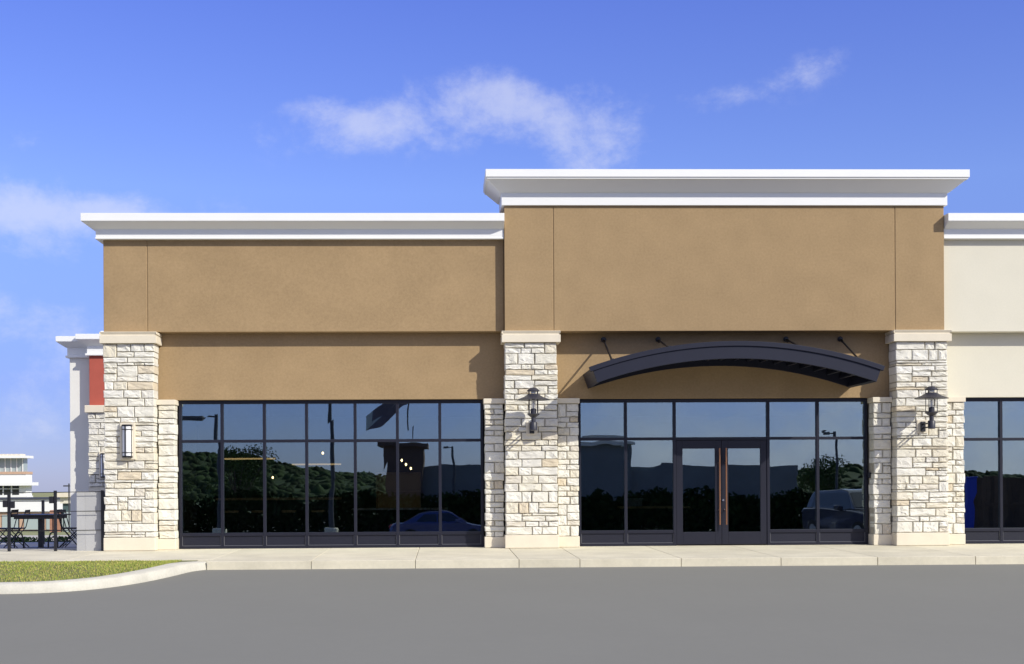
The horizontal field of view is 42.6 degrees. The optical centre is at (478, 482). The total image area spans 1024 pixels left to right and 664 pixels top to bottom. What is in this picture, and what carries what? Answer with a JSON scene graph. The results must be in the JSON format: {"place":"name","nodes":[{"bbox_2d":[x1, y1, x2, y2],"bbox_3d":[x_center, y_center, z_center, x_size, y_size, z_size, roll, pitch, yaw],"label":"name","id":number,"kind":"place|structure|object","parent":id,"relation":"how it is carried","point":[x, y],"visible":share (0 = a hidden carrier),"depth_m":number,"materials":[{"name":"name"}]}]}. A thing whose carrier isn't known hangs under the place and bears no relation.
{"place":"outdoors","nodes":[
{"label":"outdoors","id":0,"kind":"place"},
{"bbox_2d":[0,454,38,496],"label":"office building","id":1,"kind":"structure","parent":0,"point":[15,475],"depth_m":215.08,"materials":[{"name":"concrete"}]},
{"bbox_2d":[4,486,10,494],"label":"window","id":2,"kind":"structure","parent":1,"relation":"in","point":[6,488],"depth_m":214.98,"materials":[{"name":"black glass"}]},
{"bbox_2d":[12,486,18,494],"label":"window","id":3,"kind":"structure","parent":1,"relation":"in","point":[14,488],"depth_m":215.04,"materials":[{"name":"black glass"}]},
{"bbox_2d":[0,492,70,541],"bbox_3d":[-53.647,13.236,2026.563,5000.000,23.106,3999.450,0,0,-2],"label":"terrain","id":4,"kind":"structure","parent":0,"point":[36,532],"depth_m":135.36,"materials":[{"name":"green plant"}]},
{"bbox_2d":[0,497,62,529],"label":"building","id":5,"kind":"structure","parent":4,"relation":"on","point":[32,507],"depth_m":185.47,"materials":[{"name":"brick"}]},
{"bbox_2d":[2,515,17,529],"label":"window","id":6,"kind":"structure","parent":5,"relation":"in","point":[4,517],"depth_m":185.46,"materials":[{"name":"grey glass"}]},
{"bbox_2d":[24,519,37,529],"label":"window","id":7,"kind":"structure","parent":5,"relation":"in","point":[32,524],"depth_m":185.55,"materials":[{"name":"grey glass"}]},
{"bbox_2d":[46,518,62,528],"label":"window","id":8,"kind":"structure","parent":5,"relation":"in","point":[47,520],"depth_m":185.65,"materials":[{"name":"grey glass"}]},
{"bbox_2d":[0,536,70,541],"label":"hedge","id":9,"kind":"object","parent":4,"relation":"on","point":[60,538],"visible":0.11,"depth_m":41.97,"materials":[{"name":"green plant"}]},
{"bbox_2d":[50,493,70,531],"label":"corner shop","id":10,"kind":"structure","parent":4,"relation":"on","point":[63,497],"depth_m":145.83,"materials":[{"name":"beige paint"}]},
{"bbox_2d":[64,512,70,531],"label":"window","id":11,"kind":"structure","parent":10,"relation":"in","point":[65,519],"depth_m":146.03,"materials":[{"name":"grey glass"}]},
{"bbox_2d":[63,483,69,532],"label":"street lamp","id":12,"kind":"object","parent":4,"relation":"on","point":[68,485],"visible":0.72,"depth_m":125.95,"materials":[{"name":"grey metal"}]},
{"bbox_2d":[56,331,105,543],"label":"side wing","id":13,"kind":"structure","parent":4,"relation":"on","point":[87,389],"depth_m":36.67,"materials":[{"name":"white paint"}]},
{"bbox_2d":[99,452,104,478],"bbox_3d":[-10.326,-0.465,36.234,0.304,0.750,0.191,0,0,-2],"label":"wall sconce","id":14,"kind":"object","parent":13,"relation":"attached to","point":[101,466],"depth_m":36.17,"materials":[{"name":"glass"}]},
{"bbox_2d":[0,535,70,540],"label":"path","id":15,"kind":"structure","parent":0,"point":[35,536],"depth_m":68.78,"materials":[{"name":"grey concrete"}]},
{"bbox_2d":[0,542,76,549],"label":"patio","id":16,"kind":"structure","parent":0,"point":[32,544],"depth_m":33.60,"materials":[{"name":"concrete"}]},
{"bbox_2d":[0,509,18,547],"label":"patio chair","id":17,"kind":"object","parent":16,"relation":"on","point":[13,511],"visible":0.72,"depth_m":29.60,"materials":[{"name":"black metal"}]},
{"bbox_2d":[3,510,29,547],"bbox_3d":[-10.595,1.074,30.131,0.519,0.880,0.422,0,0,-6],"label":"patio chair","id":18,"kind":"object","parent":16,"relation":"on","point":[25,512],"visible":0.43,"depth_m":30.17,"materials":[{"name":"black metal"}]},
{"bbox_2d":[0,500,62,543],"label":"cable fence","id":19,"kind":"object","parent":16,"relation":"on","point":[42,505],"visible":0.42,"depth_m":36.11,"materials":[{"name":"black metal"}]},
{"bbox_2d":[11,514,70,547],"bbox_3d":[-9.948,1.110,29.847,1.120,0.765,0.900,0,0,-2],"label":"patio table","id":20,"kind":"object","parent":16,"relation":"on","point":[40,517],"visible":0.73,"depth_m":29.54,"materials":[{"name":"black metal"}]},
{"bbox_2d":[57,509,76,547],"bbox_3d":[-9.204,1.049,29.626,0.519,0.880,0.422,0,0,-4],"label":"patio chair","id":21,"kind":"object","parent":16,"relation":"on","point":[68,528],"visible":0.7,"depth_m":29.45,"materials":[{"name":"black metal"}]},
{"bbox_2d":[59,509,76,546],"bbox_3d":[-9.339,1.067,30.185,0.519,0.880,0.422,0,0,4],"label":"patio chair","id":22,"kind":"object","parent":16,"relation":"on","point":[69,526],"visible":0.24,"depth_m":30.32,"materials":[{"name":"black metal"}]},
{"bbox_2d":[0,559,196,581],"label":"lawn","id":23,"kind":"structure","parent":0,"point":[52,571],"depth_m":22.01,"materials":[{"name":"plant"}]},
{"bbox_2d":[0,564,1023,663],"bbox_3d":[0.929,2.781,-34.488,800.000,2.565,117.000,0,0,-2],"label":"road","id":24,"kind":"structure","parent":0,"point":[904,614],"depth_m":17.44,"materials":[{"name":"grey asphalt"}]},
{"bbox_2d":[0,561,206,593],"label":"kerb","id":25,"kind":"structure","parent":24,"relation":"on","point":[142,575],"depth_m":20.80,"materials":[{"name":"white concrete"}]},
{"bbox_2d":[0,543,1023,569],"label":"pavement","id":26,"kind":"structure","parent":0,"point":[580,556],"depth_m":24.32,"materials":[{"name":"concrete"}]},
{"bbox_2d":[0,490,103,551],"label":"cable fence","id":27,"kind":"object","parent":26,"relation":"on","point":[8,503],"visible":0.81,"depth_m":26.83,"materials":[{"name":"black metal"}]},
{"bbox_2d":[77,491,105,550],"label":"wall","id":28,"kind":"structure","parent":26,"relation":"on","point":[89,518],"depth_m":26.94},
{"bbox_2d":[80,169,969,550],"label":"storefront building","id":29,"kind":"structure","parent":26,"relation":"on","point":[458,335],"depth_m":27.21,"materials":[{"name":"beige paint"}]},
{"bbox_2d":[120,423,135,459],"bbox_3d":[-7.139,-0.837,26.680,0.304,0.750,0.191,0,0,-2],"label":"wall sconce","id":30,"kind":"object","parent":29,"relation":"attached to","point":[127,441],"depth_m":26.64,"materials":[{"name":"glass"}]},
{"bbox_2d":[225,510,238,532],"bbox_3d":[-5.700,1.024,30.309,0.356,0.736,0.356,0,0,-2],"label":"bar stool","id":31,"kind":"object","parent":29,"relation":"on","point":[234,512],"visible":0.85,"depth_m":30.21,"materials":[{"name":"brown wood"}]},
{"bbox_2d":[224,409,274,459],"bbox_3d":[-5.469,-1.146,31.366,1.220,1.207,0.060,0,0,-2],"label":"pendant light","id":32,"kind":"object","parent":29,"relation":"hanging from","point":[247,458],"visible":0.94,"depth_m":31.33,"materials":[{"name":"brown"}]},
{"bbox_2d":[251,510,262,532],"bbox_3d":[-5.070,1.020,30.326,0.356,0.736,0.356,0,0,-2],"label":"bar stool","id":33,"kind":"object","parent":29,"relation":"on","point":[255,512],"visible":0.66,"depth_m":30.22,"materials":[{"name":"brown wood"}]},
{"bbox_2d":[272,413,273,478],"bbox_3d":[-5.183,-0.919,33.074,0.060,1.665,0.057,0,0,-2],"label":"bulb pendant","id":34,"kind":"object","parent":29,"relation":"hanging from","point":[272,439],"visible":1,"depth_m":33.07,"materials":[{"name":"black metal"}]},
{"bbox_2d":[216,497,341,532],"bbox_3d":[-4.723,0.878,31.186,2.900,1.015,0.700,0,0,-2],"label":"bar counter","id":35,"kind":"object","parent":29,"relation":"on","point":[244,507],"visible":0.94,"depth_m":31.04,"materials":[{"name":"brown wood"}]},
{"bbox_2d":[281,510,295,531],"bbox_3d":[-4.380,1.017,30.345,0.356,0.736,0.356,0,0,-2],"label":"bar stool","id":36,"kind":"object","parent":29,"relation":"on","point":[287,511],"visible":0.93,"depth_m":30.23,"materials":[{"name":"brown wood"}]},
{"bbox_2d":[292,409,340,464],"bbox_3d":[-3.874,-1.085,31.409,1.170,1.347,0.060,0,0,-2],"label":"pendant light","id":37,"kind":"object","parent":29,"relation":"hanging from","point":[334,450],"visible":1,"depth_m":31.39,"materials":[{"name":"brown"}]},
{"bbox_2d":[311,510,325,531],"bbox_3d":[-3.701,1.013,30.363,0.356,0.736,0.356,0,0,-2],"label":"bar stool","id":38,"kind":"object","parent":29,"relation":"on","point":[321,511],"visible":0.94,"depth_m":30.26,"materials":[{"name":"brown wood"}]},
{"bbox_2d":[179,399,483,548],"bbox_3d":[-3.068,-0.173,27.513,6.357,3.098,0.110,0,0,-2],"label":"storefront window","id":39,"kind":"structure","parent":29,"relation":"in","point":[440,538],"depth_m":27.47,"materials":[{"name":"brown metal"}]},
{"bbox_2d":[376,472,420,507],"bbox_3d":[-2.074,0.556,34.207,1.160,1.630,0.500,0,0,-2],"label":"display cabinet","id":40,"kind":"object","parent":29,"relation":"on","point":[409,489],"visible":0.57,"depth_m":34.42,"materials":[{"name":"brown wood"}]},
{"bbox_2d":[351,507,447,531],"bbox_3d":[-1.973,1.011,33.109,2.400,0.720,0.700,0,0,-2],"label":"service counter","id":41,"kind":"object","parent":29,"relation":"on","point":[384,519],"visible":0.71,"depth_m":32.91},
{"bbox_2d":[401,410,411,469],"bbox_3d":[-1.770,-1.037,32.240,0.280,1.465,0.207,0,0,-2],"label":"bulb cluster","id":42,"kind":"object","parent":29,"relation":"hanging from","point":[410,438],"visible":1,"depth_m":32.16,"materials":[{"name":"black metal"}]},
{"bbox_2d":[517,384,549,434],"bbox_3d":[1.156,-1.482,26.543,0.675,1.021,0.901,0,0,23],"label":"wall lantern","id":43,"kind":"object","parent":29,"relation":"attached to","point":[531,427],"depth_m":26.39,"materials":[{"name":"metal"}]},
{"bbox_2d":[676,440,721,544],"bbox_3d":[4.658,0.216,27.633,0.957,2.198,0.200,0,0,-2],"label":"entrance door","id":44,"kind":"structure","parent":29,"relation":"in","point":[683,538],"depth_m":27.67,"materials":[{"name":"brown metal"}]},
{"bbox_2d":[578,398,870,545],"bbox_3d":[5.216,-0.217,27.660,6.224,3.098,0.255,0,0,-2],"label":"storefront window","id":45,"kind":"structure","parent":29,"relation":"in","point":[817,536],"depth_m":27.70,"materials":[{"name":"brown metal"}]},
{"bbox_2d":[583,336,884,388],"bbox_3d":[5.090,-2.515,26.725,5.866,1.084,1.717,0,0,-2],"label":"entrance canopy","id":46,"kind":"object","parent":29,"relation":"attached to","point":[850,371],"visible":1,"depth_m":25.92,"materials":[{"name":"grey metal"}]},
{"bbox_2d":[721,440,766,543],"bbox_3d":[5.620,0.211,27.659,0.956,2.198,0.200,0,0,-2],"label":"entrance door","id":47,"kind":"structure","parent":29,"relation":"in","point":[760,537],"depth_m":27.70,"materials":[{"name":"brown metal"}]},
{"bbox_2d":[914,382,947,432],"bbox_3d":[9.253,-1.525,26.758,0.675,1.021,0.901,0,0,23],"label":"wall lantern","id":48,"kind":"object","parent":29,"relation":"attached to","point":[924,426],"depth_m":26.61,"materials":[{"name":"metal"}]},
{"bbox_2d":[944,213,1023,544],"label":"neighbouring shop","id":49,"kind":"structure","parent":26,"relation":"on","point":[984,287],"depth_m":27.72,"materials":[{"name":"beige paint"}]},
{"bbox_2d":[964,398,1023,543],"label":"storefront window","id":50,"kind":"structure","parent":49,"relation":"in","point":[1000,535],"depth_m":27.84,"materials":[{"name":"brown metal"}]},
{"bbox_2d":[0,0,1023,491],"label":"sky","id":51,"kind":"structure","parent":0,"point":[107,106],"materials":[{"name":"blue"}]},
{"bbox_2d":[627,498,643,505],"bbox_3d":[3.827,0.492,32.163,0.410,0.195,0.360,0,0,-2],"label":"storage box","id":52,"kind":"object","parent":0,"point":[634,501],"visible":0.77,"depth_m":32.01,"materials":[{"name":"black"}]}
]}

